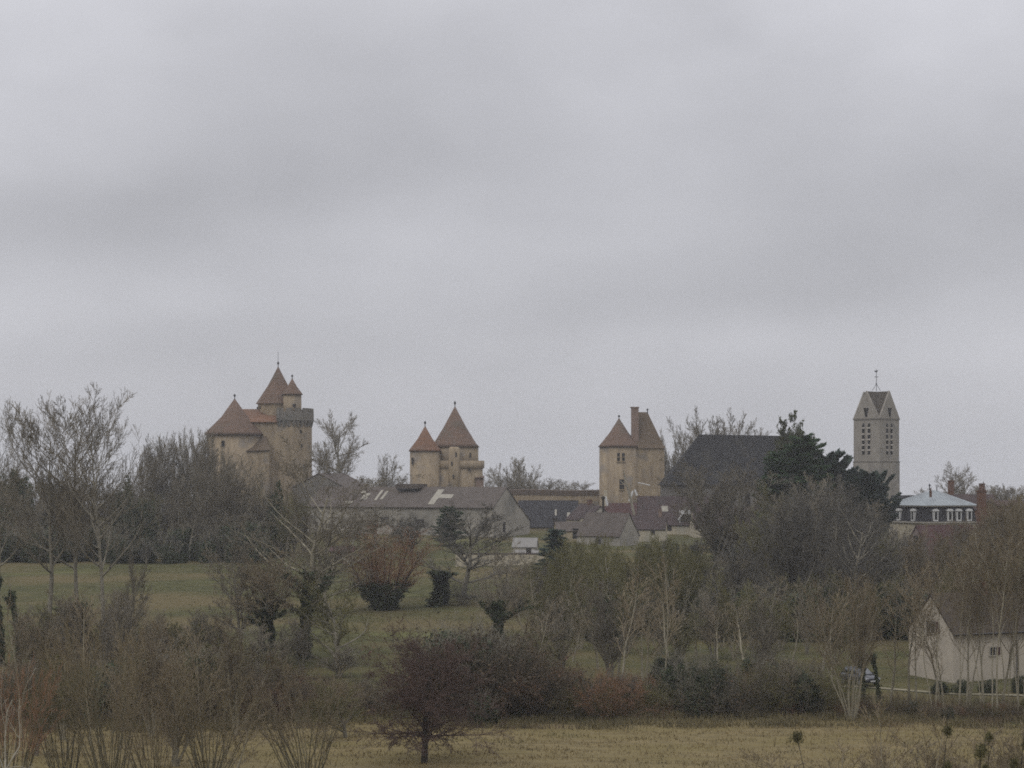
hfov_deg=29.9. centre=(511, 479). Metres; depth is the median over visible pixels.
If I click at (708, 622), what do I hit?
bare tree
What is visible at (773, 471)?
pine tree
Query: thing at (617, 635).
ivy bush
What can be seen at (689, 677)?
ivy bush
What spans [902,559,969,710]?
bare tree
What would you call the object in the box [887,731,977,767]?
bare bush
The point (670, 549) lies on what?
ivy bush
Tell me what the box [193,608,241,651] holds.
bare bush
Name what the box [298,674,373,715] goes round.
bramble bush
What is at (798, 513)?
bare tree
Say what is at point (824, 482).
bare tree
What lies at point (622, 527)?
house
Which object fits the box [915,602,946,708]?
sapling
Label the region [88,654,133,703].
bramble bush
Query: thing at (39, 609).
bare bush
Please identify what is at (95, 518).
bare tree
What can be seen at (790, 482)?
bare tree
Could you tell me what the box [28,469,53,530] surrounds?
bare tree
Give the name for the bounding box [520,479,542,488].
bare tree
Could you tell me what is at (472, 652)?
bramble bush
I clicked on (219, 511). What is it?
bare tree
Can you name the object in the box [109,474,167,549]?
bare tree
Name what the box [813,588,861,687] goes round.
sapling
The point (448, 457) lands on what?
twin tower
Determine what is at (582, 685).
ivy bush
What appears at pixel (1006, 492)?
bare tree
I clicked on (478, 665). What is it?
ivy bush
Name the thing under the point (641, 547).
bare tree
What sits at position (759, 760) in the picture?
sapling
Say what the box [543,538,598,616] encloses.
bare tree
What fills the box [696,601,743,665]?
sapling
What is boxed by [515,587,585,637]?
leafy bush
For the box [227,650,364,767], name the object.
coppice shrub
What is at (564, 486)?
bare tree
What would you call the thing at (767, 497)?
bare tree
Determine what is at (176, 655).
sapling
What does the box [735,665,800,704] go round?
bramble bush
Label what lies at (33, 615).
bare bush
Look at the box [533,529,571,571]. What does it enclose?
fir tree
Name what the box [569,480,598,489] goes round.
bare tree
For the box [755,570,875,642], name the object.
ivy bush
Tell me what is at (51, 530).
bare tree
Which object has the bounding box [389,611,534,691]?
ivy bush
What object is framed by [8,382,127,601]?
bare tree
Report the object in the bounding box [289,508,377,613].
bare tree
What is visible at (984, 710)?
bramble bush
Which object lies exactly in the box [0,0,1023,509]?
sky
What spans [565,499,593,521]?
house
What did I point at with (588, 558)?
bare tree
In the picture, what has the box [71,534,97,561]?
ivy bush
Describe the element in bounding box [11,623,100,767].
coppice shrub
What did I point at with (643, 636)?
sapling
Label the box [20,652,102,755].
bush
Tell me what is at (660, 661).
leafy bush
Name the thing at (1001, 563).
bare tree
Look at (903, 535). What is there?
bare tree
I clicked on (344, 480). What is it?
barn
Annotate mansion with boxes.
[890,483,976,545]
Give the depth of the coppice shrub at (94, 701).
120.78 m
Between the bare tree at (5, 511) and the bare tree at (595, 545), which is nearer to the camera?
the bare tree at (5, 511)
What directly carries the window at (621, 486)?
in the gate tower at (636, 454)
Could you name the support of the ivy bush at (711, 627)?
on the ground at (30, 582)
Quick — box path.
[833,686,1022,695]
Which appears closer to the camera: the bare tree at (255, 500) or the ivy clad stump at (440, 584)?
the ivy clad stump at (440, 584)
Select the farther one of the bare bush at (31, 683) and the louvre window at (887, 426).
the louvre window at (887, 426)
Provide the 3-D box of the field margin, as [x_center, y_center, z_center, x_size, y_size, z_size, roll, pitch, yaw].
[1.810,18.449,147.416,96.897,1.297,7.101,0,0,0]
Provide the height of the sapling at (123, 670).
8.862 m
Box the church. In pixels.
[658,369,899,506]
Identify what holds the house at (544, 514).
on the ground at (30, 582)
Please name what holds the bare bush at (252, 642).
on the ground at (30, 582)
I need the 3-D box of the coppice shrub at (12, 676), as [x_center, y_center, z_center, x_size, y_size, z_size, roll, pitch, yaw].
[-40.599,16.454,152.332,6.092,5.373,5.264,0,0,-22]
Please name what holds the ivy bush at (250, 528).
on the ground at (30, 582)
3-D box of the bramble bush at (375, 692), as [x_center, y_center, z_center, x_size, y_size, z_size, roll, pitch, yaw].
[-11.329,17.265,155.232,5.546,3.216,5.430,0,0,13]
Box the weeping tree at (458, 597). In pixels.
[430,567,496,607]
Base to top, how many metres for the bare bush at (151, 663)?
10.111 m
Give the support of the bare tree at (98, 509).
on the ground at (30, 582)
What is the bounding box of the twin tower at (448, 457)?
[409,401,483,486]
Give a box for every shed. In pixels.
[512,538,538,551]
[515,548,538,552]
[553,522,581,540]
[581,505,607,518]
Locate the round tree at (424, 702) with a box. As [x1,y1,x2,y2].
[347,614,515,763]
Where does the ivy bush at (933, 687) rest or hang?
on the ground at (30, 582)
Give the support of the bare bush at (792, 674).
on the ground at (30, 582)
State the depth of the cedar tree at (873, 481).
315.71 m
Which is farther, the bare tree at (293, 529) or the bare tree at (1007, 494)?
the bare tree at (1007, 494)
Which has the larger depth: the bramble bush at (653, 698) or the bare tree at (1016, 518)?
the bare tree at (1016, 518)
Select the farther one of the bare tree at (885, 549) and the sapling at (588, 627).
the bare tree at (885, 549)
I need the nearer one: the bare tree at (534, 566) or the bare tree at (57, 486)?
the bare tree at (534, 566)
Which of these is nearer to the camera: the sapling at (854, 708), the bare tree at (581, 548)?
the sapling at (854, 708)
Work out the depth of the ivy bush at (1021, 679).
164.24 m
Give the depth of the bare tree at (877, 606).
204.83 m
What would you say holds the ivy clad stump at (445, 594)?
on the ground at (30, 582)
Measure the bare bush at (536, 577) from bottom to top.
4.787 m
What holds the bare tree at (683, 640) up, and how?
on the ground at (30, 582)
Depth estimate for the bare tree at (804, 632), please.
191.61 m
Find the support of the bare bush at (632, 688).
on the ground at (30, 582)
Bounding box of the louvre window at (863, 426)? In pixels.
[862,423,864,454]
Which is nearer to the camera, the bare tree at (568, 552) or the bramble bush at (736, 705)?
the bramble bush at (736, 705)
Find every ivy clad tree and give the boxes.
[212,547,308,662]
[220,434,423,658]
[229,553,297,662]
[469,535,539,636]
[471,559,524,639]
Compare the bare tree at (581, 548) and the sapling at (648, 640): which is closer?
the sapling at (648, 640)
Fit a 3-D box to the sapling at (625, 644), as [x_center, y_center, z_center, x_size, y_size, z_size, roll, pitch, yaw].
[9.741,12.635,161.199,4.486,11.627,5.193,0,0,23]
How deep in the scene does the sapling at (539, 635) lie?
156.04 m
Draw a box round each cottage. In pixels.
[604,490,636,514]
[631,510,667,541]
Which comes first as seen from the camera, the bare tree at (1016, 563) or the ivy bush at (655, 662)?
the ivy bush at (655, 662)
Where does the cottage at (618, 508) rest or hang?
on the ground at (30, 582)
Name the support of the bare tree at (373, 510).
on the ground at (30, 582)
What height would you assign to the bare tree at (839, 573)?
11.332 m
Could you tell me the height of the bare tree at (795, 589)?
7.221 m
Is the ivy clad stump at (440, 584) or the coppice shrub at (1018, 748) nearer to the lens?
the coppice shrub at (1018, 748)
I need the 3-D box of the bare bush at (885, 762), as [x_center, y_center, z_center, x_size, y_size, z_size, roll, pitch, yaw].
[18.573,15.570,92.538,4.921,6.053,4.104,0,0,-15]
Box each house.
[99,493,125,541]
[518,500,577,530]
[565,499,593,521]
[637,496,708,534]
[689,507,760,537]
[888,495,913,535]
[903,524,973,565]
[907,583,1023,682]
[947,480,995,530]
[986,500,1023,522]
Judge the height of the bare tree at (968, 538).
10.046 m
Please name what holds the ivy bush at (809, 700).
on the ground at (30, 582)
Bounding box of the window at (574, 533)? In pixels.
[572,528,578,538]
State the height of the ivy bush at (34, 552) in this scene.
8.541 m
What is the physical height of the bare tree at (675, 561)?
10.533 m
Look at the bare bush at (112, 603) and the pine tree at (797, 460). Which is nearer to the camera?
the bare bush at (112, 603)
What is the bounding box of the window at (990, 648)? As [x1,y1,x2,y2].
[989,646,999,655]
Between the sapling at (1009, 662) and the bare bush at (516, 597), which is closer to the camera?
the sapling at (1009, 662)
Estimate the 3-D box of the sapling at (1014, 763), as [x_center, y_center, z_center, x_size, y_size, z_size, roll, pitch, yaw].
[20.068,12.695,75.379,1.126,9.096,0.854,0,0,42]
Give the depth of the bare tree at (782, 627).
195.85 m
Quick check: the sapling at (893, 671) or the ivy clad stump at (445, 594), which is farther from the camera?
the ivy clad stump at (445, 594)
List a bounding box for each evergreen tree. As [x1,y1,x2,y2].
[0,430,54,538]
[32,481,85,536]
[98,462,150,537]
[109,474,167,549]
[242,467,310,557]
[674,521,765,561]
[765,410,816,458]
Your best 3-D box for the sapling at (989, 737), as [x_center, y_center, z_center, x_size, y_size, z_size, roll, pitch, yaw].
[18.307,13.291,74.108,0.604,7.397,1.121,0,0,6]
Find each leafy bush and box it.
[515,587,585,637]
[625,650,704,684]
[644,654,698,676]
[655,666,746,717]
[681,644,745,717]
[848,573,912,638]
[879,565,940,640]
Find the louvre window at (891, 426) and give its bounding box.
[890,423,892,454]
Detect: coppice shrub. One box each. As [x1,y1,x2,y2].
[0,650,68,767]
[0,657,33,715]
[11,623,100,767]
[43,591,153,767]
[102,672,188,767]
[154,642,282,767]
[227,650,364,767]
[727,747,798,767]
[865,728,930,767]
[933,735,1005,767]
[967,710,1023,767]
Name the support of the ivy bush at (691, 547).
on the ground at (30, 582)
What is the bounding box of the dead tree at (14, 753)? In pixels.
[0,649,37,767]
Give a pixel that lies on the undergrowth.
(1019, 712)
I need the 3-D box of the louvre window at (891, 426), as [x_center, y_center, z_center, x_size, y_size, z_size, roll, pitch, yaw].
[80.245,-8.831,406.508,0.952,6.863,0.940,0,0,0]
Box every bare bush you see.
[4,645,32,708]
[5,603,55,666]
[6,614,60,671]
[21,655,43,702]
[25,615,88,739]
[35,594,77,663]
[41,593,90,661]
[44,589,106,662]
[48,598,89,668]
[81,620,115,665]
[81,628,138,658]
[87,588,149,665]
[89,605,139,654]
[94,586,129,659]
[109,603,176,736]
[121,617,158,655]
[127,614,170,655]
[133,621,190,657]
[142,607,182,669]
[151,639,226,765]
[161,612,213,659]
[169,536,182,561]
[180,607,215,657]
[183,624,218,652]
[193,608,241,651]
[208,617,281,735]
[233,624,291,666]
[260,630,299,664]
[276,616,322,668]
[296,679,369,737]
[310,643,364,677]
[504,581,526,616]
[526,560,557,604]
[528,568,545,598]
[582,674,606,708]
[618,674,638,713]
[694,583,724,607]
[717,673,740,704]
[737,656,781,712]
[750,753,806,767]
[751,663,777,695]
[772,658,801,714]
[822,577,857,610]
[857,747,891,767]
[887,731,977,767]
[970,725,1023,767]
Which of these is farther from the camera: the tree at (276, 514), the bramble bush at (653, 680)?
the tree at (276, 514)
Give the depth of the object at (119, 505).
313.91 m
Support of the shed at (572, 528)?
on the ground at (30, 582)
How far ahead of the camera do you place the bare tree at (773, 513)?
251.26 m
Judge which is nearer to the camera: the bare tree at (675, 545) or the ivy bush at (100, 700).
the ivy bush at (100, 700)
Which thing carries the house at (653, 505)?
on the ground at (30, 582)
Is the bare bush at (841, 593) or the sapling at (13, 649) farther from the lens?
the bare bush at (841, 593)
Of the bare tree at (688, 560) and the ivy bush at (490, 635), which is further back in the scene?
the bare tree at (688, 560)
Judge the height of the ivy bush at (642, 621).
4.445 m
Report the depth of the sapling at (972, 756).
89.75 m
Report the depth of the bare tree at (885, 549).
255.85 m
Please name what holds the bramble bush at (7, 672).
on the ground at (30, 582)
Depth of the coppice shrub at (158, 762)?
117.57 m
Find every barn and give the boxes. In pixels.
[291,473,368,524]
[307,484,530,536]
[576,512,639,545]
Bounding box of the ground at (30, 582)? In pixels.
[0,520,1023,767]
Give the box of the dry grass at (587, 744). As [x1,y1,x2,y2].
[1,716,1023,767]
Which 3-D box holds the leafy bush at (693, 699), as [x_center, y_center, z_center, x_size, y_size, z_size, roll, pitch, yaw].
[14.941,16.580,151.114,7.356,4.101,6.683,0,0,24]
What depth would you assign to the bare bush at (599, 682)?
151.51 m
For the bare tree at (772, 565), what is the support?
on the ground at (30, 582)
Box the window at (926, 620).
[925,620,938,633]
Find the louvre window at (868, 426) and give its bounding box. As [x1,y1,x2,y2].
[867,423,870,453]
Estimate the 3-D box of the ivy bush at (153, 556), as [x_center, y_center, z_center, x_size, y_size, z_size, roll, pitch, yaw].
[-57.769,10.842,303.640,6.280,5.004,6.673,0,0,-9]
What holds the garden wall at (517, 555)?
on the ground at (30, 582)
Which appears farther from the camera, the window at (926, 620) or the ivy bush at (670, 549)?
the ivy bush at (670, 549)
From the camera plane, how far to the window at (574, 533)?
363.83 m
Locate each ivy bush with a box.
[1,521,34,562]
[1,534,10,561]
[13,519,69,562]
[34,646,126,720]
[54,535,85,562]
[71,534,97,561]
[82,515,128,561]
[93,643,176,710]
[104,527,134,563]
[119,535,152,563]
[128,537,163,562]
[152,536,187,563]
[154,520,212,560]
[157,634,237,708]
[190,531,219,561]
[192,509,254,562]
[204,509,282,562]
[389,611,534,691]
[398,606,504,675]
[410,611,523,713]
[424,628,522,653]
[436,616,473,639]
[454,682,505,726]
[485,626,540,717]
[538,673,580,713]
[564,578,639,642]
[568,669,612,702]
[628,589,658,630]
[632,602,666,634]
[634,540,662,556]
[638,678,674,709]
[641,580,712,637]
[642,644,681,682]
[648,637,685,677]
[649,651,697,709]
[660,537,685,557]
[673,645,719,712]
[675,653,740,717]
[683,579,718,632]
[683,596,740,642]
[686,641,732,687]
[687,538,701,557]
[721,649,769,685]
[751,580,805,641]
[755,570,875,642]
[774,655,837,714]
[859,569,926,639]
[901,700,922,714]
[926,679,949,694]
[937,705,954,718]
[945,676,979,693]
[977,676,1002,693]
[1007,672,1023,692]
[1008,671,1023,693]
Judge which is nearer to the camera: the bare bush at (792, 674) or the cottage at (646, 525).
the bare bush at (792, 674)
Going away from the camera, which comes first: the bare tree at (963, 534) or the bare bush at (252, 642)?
the bare bush at (252, 642)
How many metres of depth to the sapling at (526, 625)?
156.49 m
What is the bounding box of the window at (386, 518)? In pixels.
[381,517,388,523]
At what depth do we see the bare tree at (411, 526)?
318.91 m
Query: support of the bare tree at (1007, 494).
on the ground at (30, 582)
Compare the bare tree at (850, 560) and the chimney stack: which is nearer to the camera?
the bare tree at (850, 560)
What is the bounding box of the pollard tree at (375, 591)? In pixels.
[336,520,444,610]
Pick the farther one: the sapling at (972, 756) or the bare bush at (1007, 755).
the bare bush at (1007, 755)
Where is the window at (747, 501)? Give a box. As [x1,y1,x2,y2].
[745,494,749,505]
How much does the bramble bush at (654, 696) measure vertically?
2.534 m
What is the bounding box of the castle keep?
[206,362,313,513]
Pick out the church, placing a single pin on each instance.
(876, 418)
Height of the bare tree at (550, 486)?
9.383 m
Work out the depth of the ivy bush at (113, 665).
157.05 m
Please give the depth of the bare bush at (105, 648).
177.25 m
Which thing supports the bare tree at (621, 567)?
on the ground at (30, 582)
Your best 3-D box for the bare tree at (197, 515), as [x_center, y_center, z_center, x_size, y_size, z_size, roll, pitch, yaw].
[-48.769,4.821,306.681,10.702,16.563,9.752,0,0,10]
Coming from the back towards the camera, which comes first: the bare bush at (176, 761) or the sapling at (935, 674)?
the sapling at (935, 674)
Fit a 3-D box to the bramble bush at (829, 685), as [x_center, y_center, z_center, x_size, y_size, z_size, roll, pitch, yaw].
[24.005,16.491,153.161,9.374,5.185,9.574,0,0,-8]
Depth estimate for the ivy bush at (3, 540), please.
301.81 m
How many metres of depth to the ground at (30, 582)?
173.99 m
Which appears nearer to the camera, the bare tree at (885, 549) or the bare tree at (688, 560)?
the bare tree at (688, 560)
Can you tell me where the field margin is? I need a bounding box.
[0,708,1023,732]
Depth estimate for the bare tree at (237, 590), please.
186.49 m
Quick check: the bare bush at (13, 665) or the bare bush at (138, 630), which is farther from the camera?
the bare bush at (138, 630)
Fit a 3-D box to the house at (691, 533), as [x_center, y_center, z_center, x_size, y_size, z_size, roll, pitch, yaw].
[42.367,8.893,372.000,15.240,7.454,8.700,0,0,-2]
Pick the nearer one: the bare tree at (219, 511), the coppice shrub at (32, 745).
the coppice shrub at (32, 745)
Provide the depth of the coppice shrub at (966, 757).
93.40 m
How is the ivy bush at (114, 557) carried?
on the ground at (30, 582)
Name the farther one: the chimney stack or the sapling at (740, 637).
the chimney stack
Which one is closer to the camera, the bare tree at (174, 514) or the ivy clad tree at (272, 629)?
the ivy clad tree at (272, 629)
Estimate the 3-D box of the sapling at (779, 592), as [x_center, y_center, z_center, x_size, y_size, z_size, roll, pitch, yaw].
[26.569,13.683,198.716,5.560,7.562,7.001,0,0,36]
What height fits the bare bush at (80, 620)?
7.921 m
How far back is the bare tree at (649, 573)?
217.51 m
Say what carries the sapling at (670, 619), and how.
on the ground at (30, 582)
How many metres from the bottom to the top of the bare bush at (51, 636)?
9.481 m
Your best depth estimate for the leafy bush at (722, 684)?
149.87 m
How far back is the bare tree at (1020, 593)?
152.56 m
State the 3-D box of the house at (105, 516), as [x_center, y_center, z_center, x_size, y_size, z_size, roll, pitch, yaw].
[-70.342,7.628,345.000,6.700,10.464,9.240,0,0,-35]
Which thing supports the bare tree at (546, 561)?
on the ground at (30, 582)
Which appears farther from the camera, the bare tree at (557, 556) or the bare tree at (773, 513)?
the bare tree at (773, 513)
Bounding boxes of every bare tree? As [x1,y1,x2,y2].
[0,389,114,618]
[0,401,38,566]
[0,478,55,538]
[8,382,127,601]
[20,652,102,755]
[23,478,41,522]
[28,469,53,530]
[34,480,52,526]
[37,476,81,539]
[40,389,161,630]
[58,475,98,536]
[72,489,104,529]
[102,482,133,537]
[118,454,146,501]
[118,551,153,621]
[136,437,172,511]
[136,448,162,505]
[137,442,164,507]
[144,432,174,535]
[153,468,191,536]
[158,433,190,512]
[161,440,181,523]
[163,472,201,536]
[169,448,222,540]
[170,431,199,523]
[171,462,237,560]
[179,428,207,538]
[183,467,209,539]
[186,429,234,540]
[188,433,213,498]
[195,449,259,535]
[198,535,264,656]
[199,430,215,540]
[206,444,230,529]
[216,465,280,532]
[218,457,242,523]
[240,485,268,521]
[273,492,311,557]
[286,499,305,555]
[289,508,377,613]
[290,572,390,665]
[296,497,314,551]
[298,409,369,481]
[301,439,338,478]
[333,502,424,547]
[344,512,379,545]
[358,475,387,485]
[369,476,405,486]
[375,454,407,486]
[387,512,428,553]
[397,500,531,599]
[484,456,542,488]
[484,475,495,486]
[516,555,557,640]
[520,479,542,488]
[529,558,545,579]
[532,479,547,488]
[534,477,567,489]
[537,595,584,669]
[538,549,577,595]
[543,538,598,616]
[546,543,582,598]
[548,532,586,590]
[551,479,573,489]
[553,539,583,585]
[556,572,608,649]
[563,483,580,489]
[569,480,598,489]
[576,532,610,593]
[579,533,611,589]
[583,580,641,679]
[585,535,641,607]
[594,540,627,597]
[596,547,627,591]
[605,566,677,653]
[621,559,640,599]
[623,553,640,589]
[624,548,667,604]
[632,544,652,582]
[634,531,661,566]
[634,534,681,602]
[634,545,659,586]
[638,538,701,599]
[638,605,687,653]
[644,538,682,593]
[646,536,708,636]
[655,457,783,561]
[655,603,707,659]
[659,424,707,472]
[664,453,674,475]
[667,407,761,456]
[670,542,712,591]
[678,546,693,566]
[680,551,709,591]
[684,589,734,658]
[693,538,704,558]
[703,534,709,556]
[707,574,757,658]
[714,417,771,435]
[728,594,789,665]
[731,517,768,566]
[733,505,783,596]
[740,487,786,580]
[741,491,832,600]
[750,482,800,579]
[754,593,796,649]
[759,485,834,595]
[762,493,804,594]
[775,488,832,585]
[776,475,834,559]
[779,571,812,608]
[780,478,874,589]
[785,486,831,582]
[792,471,844,506]
[792,580,831,654]
[793,575,826,613]
[799,473,870,598]
[800,489,845,582]
[802,593,870,663]
[806,491,902,593]
[823,569,859,637]
[827,521,877,586]
[830,487,890,587]
[838,514,900,587]
[838,580,868,639]
[852,581,885,639]
[858,529,905,574]
[864,526,913,579]
[873,524,933,589]
[892,522,940,599]
[896,556,928,592]
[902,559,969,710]
[934,461,970,493]
[944,518,979,555]
[946,539,1009,704]
[947,517,969,555]
[949,545,982,708]
[952,471,977,493]
[952,554,994,707]
[954,482,966,493]
[956,521,1023,712]
[960,504,1003,559]
[960,523,1010,585]
[961,521,979,544]
[963,531,998,561]
[975,485,1008,499]
[978,518,1023,708]
[982,491,1023,530]
[983,490,1019,559]
[983,493,1023,562]
[983,517,1023,712]
[989,485,1021,499]
[991,485,1015,499]
[991,487,1023,499]
[1001,536,1023,589]
[1006,493,1023,546]
[1012,485,1023,499]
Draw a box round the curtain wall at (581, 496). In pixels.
[509,489,598,505]
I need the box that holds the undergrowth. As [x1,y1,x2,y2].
[0,683,1023,724]
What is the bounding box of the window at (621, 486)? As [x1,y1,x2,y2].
[619,479,624,489]
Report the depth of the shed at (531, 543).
316.88 m
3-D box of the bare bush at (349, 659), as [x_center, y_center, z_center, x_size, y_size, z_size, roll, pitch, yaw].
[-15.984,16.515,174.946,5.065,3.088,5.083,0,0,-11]
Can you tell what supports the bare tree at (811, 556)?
on the ground at (30, 582)
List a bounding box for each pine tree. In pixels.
[430,505,468,543]
[751,451,787,522]
[754,433,842,518]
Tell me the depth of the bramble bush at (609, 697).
149.74 m
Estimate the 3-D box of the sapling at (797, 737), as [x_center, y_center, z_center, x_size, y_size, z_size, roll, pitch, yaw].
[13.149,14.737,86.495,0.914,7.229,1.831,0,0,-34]
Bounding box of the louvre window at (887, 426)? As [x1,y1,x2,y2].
[886,423,888,453]
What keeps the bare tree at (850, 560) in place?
on the ground at (30, 582)
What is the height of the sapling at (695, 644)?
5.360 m
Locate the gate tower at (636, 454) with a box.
[598,407,664,506]
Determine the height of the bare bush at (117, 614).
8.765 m
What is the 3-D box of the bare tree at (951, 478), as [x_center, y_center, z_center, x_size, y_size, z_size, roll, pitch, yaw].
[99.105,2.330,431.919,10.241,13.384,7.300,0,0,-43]
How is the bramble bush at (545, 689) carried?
on the ground at (30, 582)
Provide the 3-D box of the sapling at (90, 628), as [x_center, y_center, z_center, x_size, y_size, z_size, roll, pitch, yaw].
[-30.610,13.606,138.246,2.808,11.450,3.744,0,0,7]
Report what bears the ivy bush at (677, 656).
on the ground at (30, 582)
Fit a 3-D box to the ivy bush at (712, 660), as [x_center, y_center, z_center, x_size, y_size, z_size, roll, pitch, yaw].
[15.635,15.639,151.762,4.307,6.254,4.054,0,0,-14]
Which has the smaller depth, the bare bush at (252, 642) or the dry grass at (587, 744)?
the dry grass at (587, 744)
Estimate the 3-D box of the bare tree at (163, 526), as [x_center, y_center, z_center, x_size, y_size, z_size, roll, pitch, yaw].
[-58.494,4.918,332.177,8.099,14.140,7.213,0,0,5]
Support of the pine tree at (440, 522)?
on the ground at (30, 582)
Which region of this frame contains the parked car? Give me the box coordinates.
[839,666,880,683]
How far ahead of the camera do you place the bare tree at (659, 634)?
193.83 m
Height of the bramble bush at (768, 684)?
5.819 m
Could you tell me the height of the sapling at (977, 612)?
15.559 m
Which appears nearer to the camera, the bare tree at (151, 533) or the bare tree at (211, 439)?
the bare tree at (151, 533)
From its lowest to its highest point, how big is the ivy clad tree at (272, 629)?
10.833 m
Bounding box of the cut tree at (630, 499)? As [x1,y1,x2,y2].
[620,470,635,514]
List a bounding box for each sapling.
[0,591,45,735]
[65,589,100,742]
[105,628,163,748]
[153,632,200,731]
[175,619,221,755]
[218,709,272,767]
[494,579,547,657]
[507,595,566,656]
[507,624,550,642]
[516,615,560,655]
[553,574,600,669]
[560,612,594,660]
[583,577,651,673]
[611,563,658,678]
[624,580,683,658]
[625,601,670,681]
[631,591,670,683]
[638,556,686,670]
[678,607,723,655]
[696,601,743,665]
[701,600,758,658]
[716,596,741,645]
[738,748,802,767]
[740,575,797,642]
[775,605,812,664]
[788,727,803,767]
[793,568,897,720]
[809,738,880,767]
[812,572,870,669]
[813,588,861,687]
[845,740,926,767]
[852,693,906,767]
[876,596,931,701]
[886,576,940,700]
[887,567,948,702]
[896,583,930,700]
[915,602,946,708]
[915,707,966,767]
[938,731,1021,767]
[940,717,954,767]
[942,564,988,706]
[963,526,992,702]
[973,740,988,767]
[982,729,993,767]
[988,553,1023,702]
[993,531,1023,698]
[1007,698,1023,767]
[1008,720,1023,766]
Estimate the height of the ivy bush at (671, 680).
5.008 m
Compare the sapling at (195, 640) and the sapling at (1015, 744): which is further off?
the sapling at (195, 640)
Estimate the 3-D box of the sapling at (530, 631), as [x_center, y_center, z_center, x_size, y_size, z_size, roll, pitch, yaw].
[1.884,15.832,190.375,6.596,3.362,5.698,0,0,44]
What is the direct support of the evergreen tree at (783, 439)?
on the ground at (30, 582)
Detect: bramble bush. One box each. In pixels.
[0,657,30,697]
[0,658,43,718]
[0,663,101,717]
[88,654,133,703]
[95,651,217,716]
[120,631,307,717]
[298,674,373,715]
[339,676,403,713]
[348,675,400,712]
[358,608,583,721]
[394,621,568,720]
[429,634,589,720]
[452,630,586,718]
[484,658,581,715]
[544,674,637,718]
[560,663,659,719]
[569,669,623,707]
[605,670,643,687]
[614,671,668,701]
[617,674,684,715]
[633,685,677,705]
[675,668,778,721]
[677,647,820,714]
[735,650,838,695]
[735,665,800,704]
[764,655,874,715]
[834,700,863,715]
[888,699,908,710]
[974,702,1010,718]
[978,701,1006,715]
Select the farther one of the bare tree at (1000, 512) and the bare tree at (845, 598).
the bare tree at (1000, 512)
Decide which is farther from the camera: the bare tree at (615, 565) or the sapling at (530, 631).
the bare tree at (615, 565)
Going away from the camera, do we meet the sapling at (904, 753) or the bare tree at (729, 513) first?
the sapling at (904, 753)
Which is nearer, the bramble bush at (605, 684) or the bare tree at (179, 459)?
the bramble bush at (605, 684)
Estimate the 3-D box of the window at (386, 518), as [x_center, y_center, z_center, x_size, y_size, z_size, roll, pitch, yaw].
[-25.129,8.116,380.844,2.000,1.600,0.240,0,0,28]
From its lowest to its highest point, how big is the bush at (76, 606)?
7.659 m
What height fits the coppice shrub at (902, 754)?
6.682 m
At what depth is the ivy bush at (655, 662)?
159.57 m
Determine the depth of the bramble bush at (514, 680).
149.78 m
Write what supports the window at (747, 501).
in the church
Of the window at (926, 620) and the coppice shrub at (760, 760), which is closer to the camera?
the coppice shrub at (760, 760)
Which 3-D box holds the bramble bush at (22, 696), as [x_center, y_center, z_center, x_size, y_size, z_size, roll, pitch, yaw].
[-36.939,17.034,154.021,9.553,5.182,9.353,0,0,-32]
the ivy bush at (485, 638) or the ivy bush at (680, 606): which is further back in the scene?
the ivy bush at (680, 606)
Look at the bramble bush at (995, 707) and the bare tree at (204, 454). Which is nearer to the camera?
the bramble bush at (995, 707)
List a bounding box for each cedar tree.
[814,448,870,500]
[836,468,902,533]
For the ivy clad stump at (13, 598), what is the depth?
184.80 m
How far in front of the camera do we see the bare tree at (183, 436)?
350.82 m
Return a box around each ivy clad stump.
[0,573,5,665]
[2,578,21,662]
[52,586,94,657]
[424,562,458,607]
[428,566,451,604]
[855,651,869,698]
[868,643,881,698]
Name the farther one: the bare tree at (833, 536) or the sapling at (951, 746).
the bare tree at (833, 536)
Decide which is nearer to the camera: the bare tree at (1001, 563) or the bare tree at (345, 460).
the bare tree at (1001, 563)
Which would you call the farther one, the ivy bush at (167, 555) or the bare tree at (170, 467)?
the bare tree at (170, 467)
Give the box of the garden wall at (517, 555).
[455,553,543,566]
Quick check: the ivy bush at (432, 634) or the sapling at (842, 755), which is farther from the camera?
the ivy bush at (432, 634)
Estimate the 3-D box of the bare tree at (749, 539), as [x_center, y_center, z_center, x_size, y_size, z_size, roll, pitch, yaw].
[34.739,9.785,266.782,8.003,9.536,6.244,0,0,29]
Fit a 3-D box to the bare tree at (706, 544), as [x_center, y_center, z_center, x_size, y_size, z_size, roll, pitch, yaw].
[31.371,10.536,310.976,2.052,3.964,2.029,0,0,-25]
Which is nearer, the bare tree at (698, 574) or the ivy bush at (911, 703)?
the ivy bush at (911, 703)
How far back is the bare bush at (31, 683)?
152.44 m
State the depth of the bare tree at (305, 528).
325.21 m
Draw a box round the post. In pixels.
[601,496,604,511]

